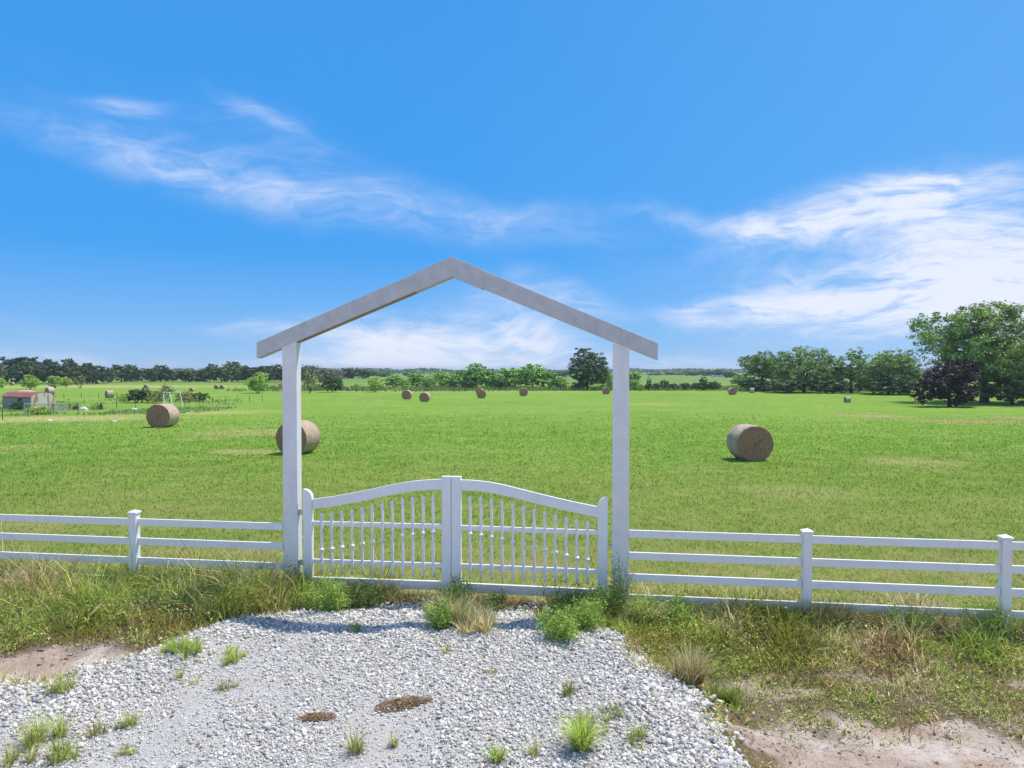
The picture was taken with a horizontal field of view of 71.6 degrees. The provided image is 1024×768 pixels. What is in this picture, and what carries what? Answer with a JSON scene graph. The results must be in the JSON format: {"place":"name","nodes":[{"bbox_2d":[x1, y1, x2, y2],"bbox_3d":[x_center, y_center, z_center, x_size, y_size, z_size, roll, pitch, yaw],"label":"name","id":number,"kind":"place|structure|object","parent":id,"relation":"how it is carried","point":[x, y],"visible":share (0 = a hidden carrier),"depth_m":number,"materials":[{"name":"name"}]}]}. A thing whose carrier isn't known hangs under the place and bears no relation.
{"place":"outdoors","nodes":[
{"label":"outdoors","id":0,"kind":"place"},
{"bbox_2d":[0,597,750,767],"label":"gravel driveway","id":1,"kind":"structure","parent":0,"point":[148,749],"depth_m":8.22,"materials":[{"name":"grey gravel"}]},
{"bbox_2d":[0,735,49,767],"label":"grass tuft","id":2,"kind":"object","parent":1,"relation":"on","point":[12,756],"visible":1,"depth_m":7.22,"materials":[{"name":"green plant"}]},
{"bbox_2d":[4,701,88,749],"bbox_3d":[-5.024,3.643,7.609,0.811,0.413,0.829,0,1,19],"label":"grass tuft","id":3,"kind":"object","parent":1,"relation":"on","point":[35,733],"visible":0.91,"depth_m":7.64,"materials":[{"name":"green plant"}]},
{"bbox_2d":[33,729,92,765],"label":"grass tuft","id":4,"kind":"object","parent":1,"relation":"on","point":[59,754],"visible":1,"depth_m":7.27,"materials":[{"name":"green plant"}]},
{"bbox_2d":[37,667,88,693],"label":"grass tuft","id":5,"kind":"object","parent":1,"relation":"on","point":[56,684],"visible":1,"depth_m":8.68,"materials":[{"name":"green plant"}]},
{"bbox_2d":[82,715,112,737],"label":"grass tuft","id":6,"kind":"object","parent":1,"relation":"on","point":[99,728],"visible":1,"depth_m":7.77,"materials":[{"name":"green plant"}]},
{"bbox_2d":[112,707,145,729],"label":"grass tuft","id":7,"kind":"object","parent":1,"relation":"on","point":[131,723],"visible":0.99,"depth_m":7.94,"materials":[{"name":"green plant"}]},
{"bbox_2d":[157,628,207,659],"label":"grass tuft","id":8,"kind":"object","parent":1,"relation":"on","point":[174,647],"visible":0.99,"depth_m":9.88,"materials":[{"name":"green plant"}]},
{"bbox_2d":[220,641,248,665],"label":"grass tuft","id":9,"kind":"object","parent":1,"relation":"on","point":[232,656],"visible":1,"depth_m":9.77,"materials":[{"name":"green plant"}]},
{"bbox_2d":[296,711,337,721],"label":"dried grass clump","id":10,"kind":"object","parent":1,"relation":"on","point":[314,716],"visible":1,"depth_m":8.12,"materials":[{"name":"brown plant"}]},
{"bbox_2d":[332,722,379,755],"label":"grass tuft","id":11,"kind":"object","parent":1,"relation":"on","point":[355,744],"visible":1,"depth_m":7.41,"materials":[{"name":"green plant"}]},
{"bbox_2d":[373,695,436,712],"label":"dried grass clump","id":12,"kind":"object","parent":1,"relation":"on","point":[411,701],"visible":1,"depth_m":8.44,"materials":[{"name":"brown plant"}]},
{"bbox_2d":[419,597,454,630],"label":"leafy weed","id":13,"kind":"object","parent":1,"relation":"on","point":[439,614],"visible":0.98,"depth_m":10.75,"materials":[{"name":"green plant"}]},
{"bbox_2d":[418,582,481,628],"bbox_3d":[-0.940,3.424,11.094,1.312,0.689,1.405,0,1,0],"label":"grass tussock","id":14,"kind":"object","parent":1,"relation":"on","point":[456,613],"depth_m":11.08,"materials":[{"name":"plant"}]},
{"bbox_2d":[448,592,506,633],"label":"grass tussock","id":15,"kind":"object","parent":1,"relation":"on","point":[478,617],"depth_m":10.66,"materials":[{"name":"beige plant"}]},
{"bbox_2d":[483,738,516,762],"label":"grass tuft","id":16,"kind":"object","parent":1,"relation":"on","point":[496,757],"visible":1,"depth_m":7.25,"materials":[{"name":"green plant"}]},
{"bbox_2d":[532,605,581,644],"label":"leafy weed","id":17,"kind":"object","parent":1,"relation":"on","point":[558,628],"visible":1,"depth_m":10.31,"materials":[{"name":"green plant"}]},
{"bbox_2d":[555,675,579,697],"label":"grass tuft","id":18,"kind":"object","parent":1,"relation":"on","point":[565,691],"visible":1,"depth_m":8.71,"materials":[{"name":"green plant"}]},
{"bbox_2d":[544,699,615,752],"bbox_3d":[0.750,3.621,7.495,0.902,0.474,0.836,-1,1,-29],"label":"grass tuft","id":19,"kind":"object","parent":1,"relation":"on","point":[581,737],"visible":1,"depth_m":7.46,"materials":[{"name":"green plant"}]},
{"bbox_2d":[557,591,609,631],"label":"leafy weed","id":20,"kind":"object","parent":1,"relation":"on","point":[584,622],"visible":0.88,"depth_m":10.75,"materials":[{"name":"green plant"}]},
{"bbox_2d":[567,698,630,734],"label":"grass tuft","id":21,"kind":"object","parent":1,"relation":"on","point":[616,709],"visible":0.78,"depth_m":8.13,"materials":[{"name":"green plant"}]},
{"bbox_2d":[620,718,656,749],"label":"grass tuft","id":22,"kind":"object","parent":1,"relation":"on","point":[639,733],"visible":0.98,"depth_m":7.67,"materials":[{"name":"green plant"}]},
{"bbox_2d":[0,384,1008,415],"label":"tall grass","id":23,"kind":"structure","parent":0,"point":[436,388],"depth_m":174.78,"materials":[{"name":"green plant"}]},
{"bbox_2d":[0,370,1023,767],"bbox_3d":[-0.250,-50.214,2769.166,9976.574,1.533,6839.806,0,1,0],"label":"field","id":24,"kind":"structure","parent":0,"point":[560,406],"depth_m":24.17,"materials":[{"name":"green plant"}]},
{"bbox_2d":[0,356,27,381],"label":"tree","id":25,"kind":"object","parent":24,"relation":"on","point":[10,363],"visible":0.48,"depth_m":280.17,"materials":[{"name":"green plant"}]},
{"bbox_2d":[7,360,41,382],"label":"tree","id":26,"kind":"object","parent":24,"relation":"on","point":[21,369],"visible":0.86,"depth_m":259.99,"materials":[{"name":"green plant"}]},
{"bbox_2d":[1,391,55,408],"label":"shed","id":27,"kind":"structure","parent":24,"relation":"on","point":[9,398],"depth_m":95.65,"materials":[{"name":"white metal"}]},
{"bbox_2d":[20,375,39,389],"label":"tree","id":28,"kind":"object","parent":24,"relation":"on","point":[30,381],"visible":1,"depth_m":184.43,"materials":[{"name":"green plant"}]},
{"bbox_2d":[17,357,50,380],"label":"tree","id":29,"kind":"object","parent":24,"relation":"on","point":[36,362],"visible":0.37,"depth_m":270.85,"materials":[{"name":"green plant"}]},
{"bbox_2d":[25,406,54,414],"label":"bush","id":30,"kind":"object","parent":24,"relation":"on","point":[34,410],"visible":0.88,"depth_m":77.22,"materials":[{"name":"green plant"}]},
{"bbox_2d":[24,403,67,412],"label":"wire pen","id":31,"kind":"object","parent":24,"relation":"on","point":[57,405],"visible":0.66,"depth_m":81.54,"materials":[{"name":"metal"}]},
{"bbox_2d":[38,364,78,383],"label":"tree","id":32,"kind":"object","parent":24,"relation":"on","point":[69,372],"visible":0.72,"depth_m":259.41,"materials":[{"name":"green plant"}]},
{"bbox_2d":[58,358,81,381],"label":"tree","id":33,"kind":"object","parent":24,"relation":"on","point":[74,366],"visible":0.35,"depth_m":271.93,"materials":[{"name":"green plant"}]},
{"bbox_2d":[77,362,101,383],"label":"tree","id":34,"kind":"object","parent":24,"relation":"on","point":[91,372],"visible":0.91,"depth_m":260.64,"materials":[{"name":"green plant"}]},
{"bbox_2d":[96,365,114,381],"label":"tree","id":35,"kind":"object","parent":24,"relation":"on","point":[103,370],"visible":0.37,"depth_m":272.34,"materials":[{"name":"green plant"}]},
{"bbox_2d":[109,364,134,381],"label":"tree","id":36,"kind":"object","parent":24,"relation":"on","point":[121,372],"visible":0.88,"depth_m":298.69,"materials":[{"name":"green plant"}]},
{"bbox_2d":[2,395,262,419],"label":"wire fence","id":37,"kind":"object","parent":24,"relation":"on","point":[153,402],"visible":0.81,"depth_m":91.94,"materials":[{"name":"metal"}]},
{"bbox_2d":[123,365,142,381],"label":"tree","id":38,"kind":"object","parent":24,"relation":"on","point":[135,373],"visible":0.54,"depth_m":313.32,"materials":[{"name":"green plant"}]},
{"bbox_2d":[105,560,171,596],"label":"grass tussock","id":39,"kind":"object","parent":24,"relation":"on","point":[135,578],"depth_m":12.68,"materials":[{"name":"green plant"}]},
{"bbox_2d":[125,387,155,402],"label":"bush","id":40,"kind":"object","parent":24,"relation":"on","point":[137,394],"visible":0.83,"depth_m":114.08,"materials":[{"name":"green plant"}]},
{"bbox_2d":[0,509,282,585],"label":"rail fence","id":41,"kind":"object","parent":24,"relation":"on","point":[134,521],"visible":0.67,"depth_m":13.04,"materials":[{"name":"white paint"}]},
{"bbox_2d":[141,368,157,381],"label":"tree","id":42,"kind":"object","parent":24,"relation":"on","point":[150,374],"visible":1,"depth_m":298.71,"materials":[{"name":"green plant"}]},
{"bbox_2d":[145,389,169,402],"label":"bush","id":43,"kind":"object","parent":24,"relation":"on","point":[157,395],"visible":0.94,"depth_m":112.16,"materials":[{"name":"green plant"}]},
{"bbox_2d":[146,403,179,427],"bbox_3d":[-24.988,2.196,50.835,1.914,1.783,1.590,0,1,5],"label":"hay bale","id":44,"kind":"object","parent":24,"relation":"on","point":[162,415],"visible":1,"depth_m":50.21},
{"bbox_2d":[152,365,173,381],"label":"tree","id":45,"kind":"object","parent":24,"relation":"on","point":[163,373],"visible":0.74,"depth_m":312.91,"materials":[{"name":"green plant"}]},
{"bbox_2d":[171,369,195,381],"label":"tree","id":46,"kind":"object","parent":24,"relation":"on","point":[185,374],"visible":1,"depth_m":298.45,"materials":[{"name":"green plant"}]},
{"bbox_2d":[175,390,197,400],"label":"bush","id":47,"kind":"object","parent":24,"relation":"on","point":[186,396],"visible":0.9,"depth_m":116.87,"materials":[{"name":"green plant"}]},
{"bbox_2d":[186,370,212,381],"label":"tree","id":48,"kind":"object","parent":24,"relation":"on","point":[199,375],"visible":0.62,"depth_m":312.59,"materials":[{"name":"green plant"}]},
{"bbox_2d":[173,559,238,598],"bbox_3d":[-5.284,3.381,12.590,1.474,0.764,1.418,0,1,-20],"label":"grass tussock","id":49,"kind":"object","parent":24,"relation":"on","point":[211,579],"depth_m":12.45,"materials":[{"name":"green plant"}]},
{"bbox_2d":[204,365,233,381],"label":"tree","id":50,"kind":"object","parent":24,"relation":"on","point":[222,372],"visible":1,"depth_m":298.52,"materials":[{"name":"green plant"}]},
{"bbox_2d":[221,361,242,381],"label":"tree","id":51,"kind":"object","parent":24,"relation":"on","point":[234,366],"visible":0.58,"depth_m":312.45,"materials":[{"name":"green plant"}]},
{"bbox_2d":[225,566,274,604],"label":"leafy weed","id":52,"kind":"object","parent":24,"relation":"on","point":[269,570],"visible":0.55,"depth_m":11.97,"materials":[{"name":"green plant"}]},
{"bbox_2d":[237,365,265,380],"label":"tree","id":53,"kind":"object","parent":24,"relation":"on","point":[247,372],"visible":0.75,"depth_m":298.01,"materials":[{"name":"green plant"}]},
{"bbox_2d":[244,371,269,392],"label":"tree","id":54,"kind":"object","parent":24,"relation":"on","point":[256,384],"visible":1,"depth_m":159.12,"materials":[{"name":"green plant"}]},
{"bbox_2d":[274,561,306,598],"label":"leafy weed","id":55,"kind":"object","parent":24,"relation":"on","point":[294,576],"visible":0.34,"depth_m":12.31,"materials":[{"name":"green plant"}]},
{"bbox_2d":[276,420,319,453],"bbox_3d":[-10.254,2.524,34.062,1.850,1.653,1.505,0,1,16],"label":"hay bale","id":56,"kind":"object","parent":24,"relation":"on","point":[310,437],"visible":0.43,"depth_m":33.68},
{"bbox_2d":[288,578,336,610],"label":"leafy weed","id":57,"kind":"object","parent":24,"relation":"on","point":[303,596],"visible":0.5,"depth_m":11.90,"materials":[{"name":"green plant"}]},
{"bbox_2d":[314,369,340,382],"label":"tree","id":58,"kind":"object","parent":24,"relation":"on","point":[320,375],"visible":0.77,"depth_m":258.97,"materials":[{"name":"green plant"}]},
{"bbox_2d":[308,572,353,612],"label":"leafy weed","id":59,"kind":"object","parent":24,"relation":"on","point":[336,606],"visible":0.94,"depth_m":11.56,"materials":[{"name":"green plant"}]},
{"bbox_2d":[321,375,342,391],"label":"tree","id":60,"kind":"object","parent":24,"relation":"on","point":[328,382],"visible":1,"depth_m":164.56,"materials":[{"name":"green plant"}]},
{"bbox_2d":[337,577,386,608],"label":"leafy weed","id":61,"kind":"object","parent":24,"relation":"on","point":[362,599],"visible":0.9,"depth_m":11.91,"materials":[{"name":"green plant"}]},
{"bbox_2d":[367,376,384,390],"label":"tree","id":62,"kind":"object","parent":24,"relation":"on","point":[374,386],"visible":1,"depth_m":164.47,"materials":[{"name":"green plant"}]},
{"bbox_2d":[381,375,405,387],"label":"tree","id":63,"kind":"object","parent":24,"relation":"on","point":[394,383],"visible":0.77,"depth_m":203.65,"materials":[{"name":"green plant"}]},
{"bbox_2d":[406,371,427,386],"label":"tree","id":64,"kind":"object","parent":24,"relation":"on","point":[414,377],"visible":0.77,"depth_m":198.89,"materials":[{"name":"green plant"}]},
{"bbox_2d":[425,371,450,386],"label":"tree","id":65,"kind":"object","parent":24,"relation":"on","point":[439,376],"visible":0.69,"depth_m":203.93,"materials":[{"name":"green plant"}]},
{"bbox_2d":[440,375,462,387],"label":"tree","id":66,"kind":"object","parent":24,"relation":"on","point":[454,381],"visible":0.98,"depth_m":188.76,"materials":[{"name":"green plant"}]},
{"bbox_2d":[429,572,476,609],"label":"leafy weed","id":67,"kind":"object","parent":24,"relation":"on","point":[457,591],"visible":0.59,"depth_m":11.69,"materials":[{"name":"green plant"}]},
{"bbox_2d":[257,257,657,603],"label":"entrance arch","id":68,"kind":"structure","parent":24,"relation":"on","point":[288,342],"depth_m":12.19,"materials":[{"name":"white paint"}]},
{"bbox_2d":[298,476,451,592],"bbox_3d":[-2.435,2.653,12.508,2.788,2.119,0.137,0,1,8],"label":"gate leaf","id":69,"kind":"object","parent":68,"relation":"attached to","point":[311,503],"visible":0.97,"depth_m":12.46,"materials":[{"name":"white paint"}]},
{"bbox_2d":[451,476,611,599],"bbox_3d":[0.319,2.661,12.122,2.755,2.119,0.137,0,1,8],"label":"gate leaf","id":70,"kind":"object","parent":68,"relation":"attached to","point":[459,485],"visible":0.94,"depth_m":12.12,"materials":[{"name":"white paint"}]},
{"bbox_2d":[459,363,494,387],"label":"tree","id":71,"kind":"object","parent":24,"relation":"on","point":[473,373],"visible":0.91,"depth_m":194.47,"materials":[{"name":"green plant"}]},
{"bbox_2d":[479,588,507,611],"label":"leafy weed","id":72,"kind":"object","parent":24,"relation":"on","point":[494,600],"visible":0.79,"depth_m":11.69,"materials":[{"name":"green plant"}]},
{"bbox_2d":[498,367,520,386],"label":"tree","id":73,"kind":"object","parent":24,"relation":"on","point":[507,375],"visible":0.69,"depth_m":198.28,"materials":[{"name":"green plant"}]},
{"bbox_2d":[0,513,1023,767],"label":"verge grass","id":74,"kind":"structure","parent":24,"relation":"on","point":[94,591],"depth_m":11.09,"materials":[{"name":"green plant"}]},
{"bbox_2d":[0,637,1023,767],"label":"dirt clods","id":75,"kind":"object","parent":24,"relation":"on","point":[745,729],"visible":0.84,"depth_m":8.72,"materials":[{"name":"soil"}]},
{"bbox_2d":[6,637,1023,767],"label":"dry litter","id":76,"kind":"object","parent":24,"relation":"on","point":[797,729],"visible":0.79,"depth_m":8.30,"materials":[{"name":"brown plant"}]},
{"bbox_2d":[113,366,940,373],"bbox_3d":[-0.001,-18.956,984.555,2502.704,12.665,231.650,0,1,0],"label":"distant wood","id":77,"kind":"object","parent":24,"relation":"on","point":[425,370],"visible":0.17,"depth_m":965.85,"materials":[{"name":"green plant"}]},
{"bbox_2d":[511,363,551,386],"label":"tree","id":78,"kind":"object","parent":24,"relation":"on","point":[533,373],"visible":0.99,"depth_m":190.50,"materials":[{"name":"green plant"}]},
{"bbox_2d":[547,377,568,387],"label":"tree","id":79,"kind":"object","parent":24,"relation":"on","point":[557,382],"visible":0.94,"depth_m":186.87,"materials":[{"name":"green plant"}]},
{"bbox_2d":[536,576,585,620],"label":"leafy weed","id":80,"kind":"object","parent":24,"relation":"on","point":[562,598],"visible":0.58,"depth_m":11.49,"materials":[{"name":"green plant"}]},
{"bbox_2d":[567,348,609,388],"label":"round tree","id":81,"kind":"object","parent":24,"relation":"on","point":[586,363],"visible":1,"depth_m":179.68,"materials":[{"name":"green plant"}]},
{"bbox_2d":[584,580,623,617],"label":"leafy weed","id":82,"kind":"object","parent":24,"relation":"on","point":[601,597],"visible":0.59,"depth_m":11.44,"materials":[{"name":"green plant"}]},
{"bbox_2d":[598,552,637,616],"bbox_3d":[1.669,3.265,11.479,0.721,1.005,0.667,0,1,0],"label":"leafy weed","id":83,"kind":"object","parent":24,"relation":"on","point":[618,590],"visible":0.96,"depth_m":11.43,"materials":[{"name":"green plant"}]},
{"bbox_2d":[613,589,667,625],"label":"leafy weed","id":84,"kind":"object","parent":24,"relation":"on","point":[643,608],"visible":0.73,"depth_m":11.28,"materials":[{"name":"green plant"}]},
{"bbox_2d":[613,585,675,624],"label":"grass tussock","id":85,"kind":"object","parent":24,"relation":"on","point":[639,613],"depth_m":11.29,"materials":[{"name":"green plant"}]},
{"bbox_2d":[650,589,696,624],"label":"leafy weed","id":86,"kind":"object","parent":24,"relation":"on","point":[673,608],"visible":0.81,"depth_m":11.39,"materials":[{"name":"green plant"}]},
{"bbox_2d":[647,634,731,687],"bbox_3d":[2.326,3.580,9.242,1.316,0.672,1.163,0,1,0],"label":"grass tussock","id":87,"kind":"object","parent":24,"relation":"on","point":[693,669],"depth_m":9.24,"materials":[{"name":"plant"}]},
{"bbox_2d":[702,675,754,706],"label":"grass tussock","id":88,"kind":"object","parent":24,"relation":"on","point":[723,694],"depth_m":9.14,"materials":[{"name":"green plant"}]},
{"bbox_2d":[726,424,773,460],"bbox_3d":[10.668,2.571,31.739,1.885,1.655,1.528,0,1,-5],"label":"hay bale","id":89,"kind":"object","parent":24,"relation":"on","point":[747,442],"visible":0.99,"depth_m":31.14},
{"bbox_2d":[737,379,771,390],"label":"bush","id":90,"kind":"object","parent":24,"relation":"on","point":[749,384],"visible":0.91,"depth_m":170.61,"materials":[{"name":"green plant"}]},
{"bbox_2d":[736,350,785,390],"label":"tree","id":91,"kind":"object","parent":24,"relation":"on","point":[754,362],"visible":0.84,"depth_m":173.65,"materials":[{"name":"green plant"}]},
{"bbox_2d":[764,378,813,392],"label":"bush","id":92,"kind":"object","parent":24,"relation":"on","point":[790,385],"visible":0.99,"depth_m":157.77,"materials":[{"name":"green plant"}]},
{"bbox_2d":[769,345,840,391],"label":"tree","id":93,"kind":"object","parent":24,"relation":"on","point":[802,363],"visible":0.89,"depth_m":162.53,"materials":[{"name":"green plant"}]},
{"bbox_2d":[802,378,846,392],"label":"bush","id":94,"kind":"object","parent":24,"relation":"on","point":[829,386],"visible":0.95,"depth_m":156.50,"materials":[{"name":"green plant"}]},
{"bbox_2d":[629,528,1023,633],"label":"rail fence","id":95,"kind":"object","parent":24,"relation":"on","point":[1005,569],"visible":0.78,"depth_m":11.38,"materials":[{"name":"white paint"}]},
{"bbox_2d":[788,589,872,629],"bbox_3d":[5.032,3.487,11.193,1.445,0.673,1.235,1,2,41],"label":"grass tussock","id":96,"kind":"object","parent":24,"relation":"on","point":[838,613],"depth_m":11.17,"materials":[{"name":"green plant"}]},
{"bbox_2d":[828,346,872,392],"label":"tree","id":97,"kind":"object","parent":24,"relation":"on","point":[851,372],"visible":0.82,"depth_m":159.55,"materials":[{"name":"green plant"}]},
{"bbox_2d":[854,371,886,392],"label":"tree","id":98,"kind":"object","parent":24,"relation":"on","point":[859,382],"visible":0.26,"depth_m":158.07,"materials":[{"name":"green plant"}]},
{"bbox_2d":[850,348,920,393],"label":"tree","id":99,"kind":"object","parent":24,"relation":"on","point":[887,360],"visible":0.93,"depth_m":147.90,"materials":[{"name":"green plant"}]},
{"bbox_2d":[867,377,919,394],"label":"bush","id":100,"kind":"object","parent":24,"relation":"on","point":[891,388],"visible":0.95,"depth_m":144.81,"materials":[{"name":"green plant"}]},
{"bbox_2d":[870,597,941,635],"bbox_3d":[6.132,3.589,11.130,0.898,0.519,0.877,0,1,0],"label":"leafy weed","id":101,"kind":"object","parent":24,"relation":"on","point":[916,621],"visible":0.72,"depth_m":11.01,"materials":[{"name":"green plant"}]},
{"bbox_2d":[897,360,922,386],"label":"tree","id":102,"kind":"object","parent":24,"relation":"on","point":[918,374],"visible":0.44,"depth_m":148.72,"materials":[{"name":"green plant"}]},
{"bbox_2d":[908,358,984,406],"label":"purple tree","id":103,"kind":"object","parent":24,"relation":"on","point":[957,382],"visible":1,"depth_m":98.95,"materials":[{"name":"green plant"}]},
{"bbox_2d":[905,300,1023,402],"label":"tree","id":104,"kind":"object","parent":24,"relation":"on","point":[1001,352],"visible":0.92,"depth_m":108.86,"materials":[{"name":"green plant"}]},
{"bbox_2d":[953,596,1023,638],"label":"leafy weed","id":105,"kind":"object","parent":24,"relation":"on","point":[994,620],"visible":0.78,"depth_m":10.93,"materials":[{"name":"green plant"}]},
{"bbox_2d":[978,370,1023,404],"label":"tree","id":106,"kind":"object","parent":24,"relation":"on","point":[1013,391],"visible":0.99,"depth_m":104.89,"materials":[{"name":"green plant"}]},
{"bbox_2d":[0,0,1023,369],"label":"sky","id":107,"kind":"structure","parent":0,"point":[194,184],"materials":[{"name":"blue"}]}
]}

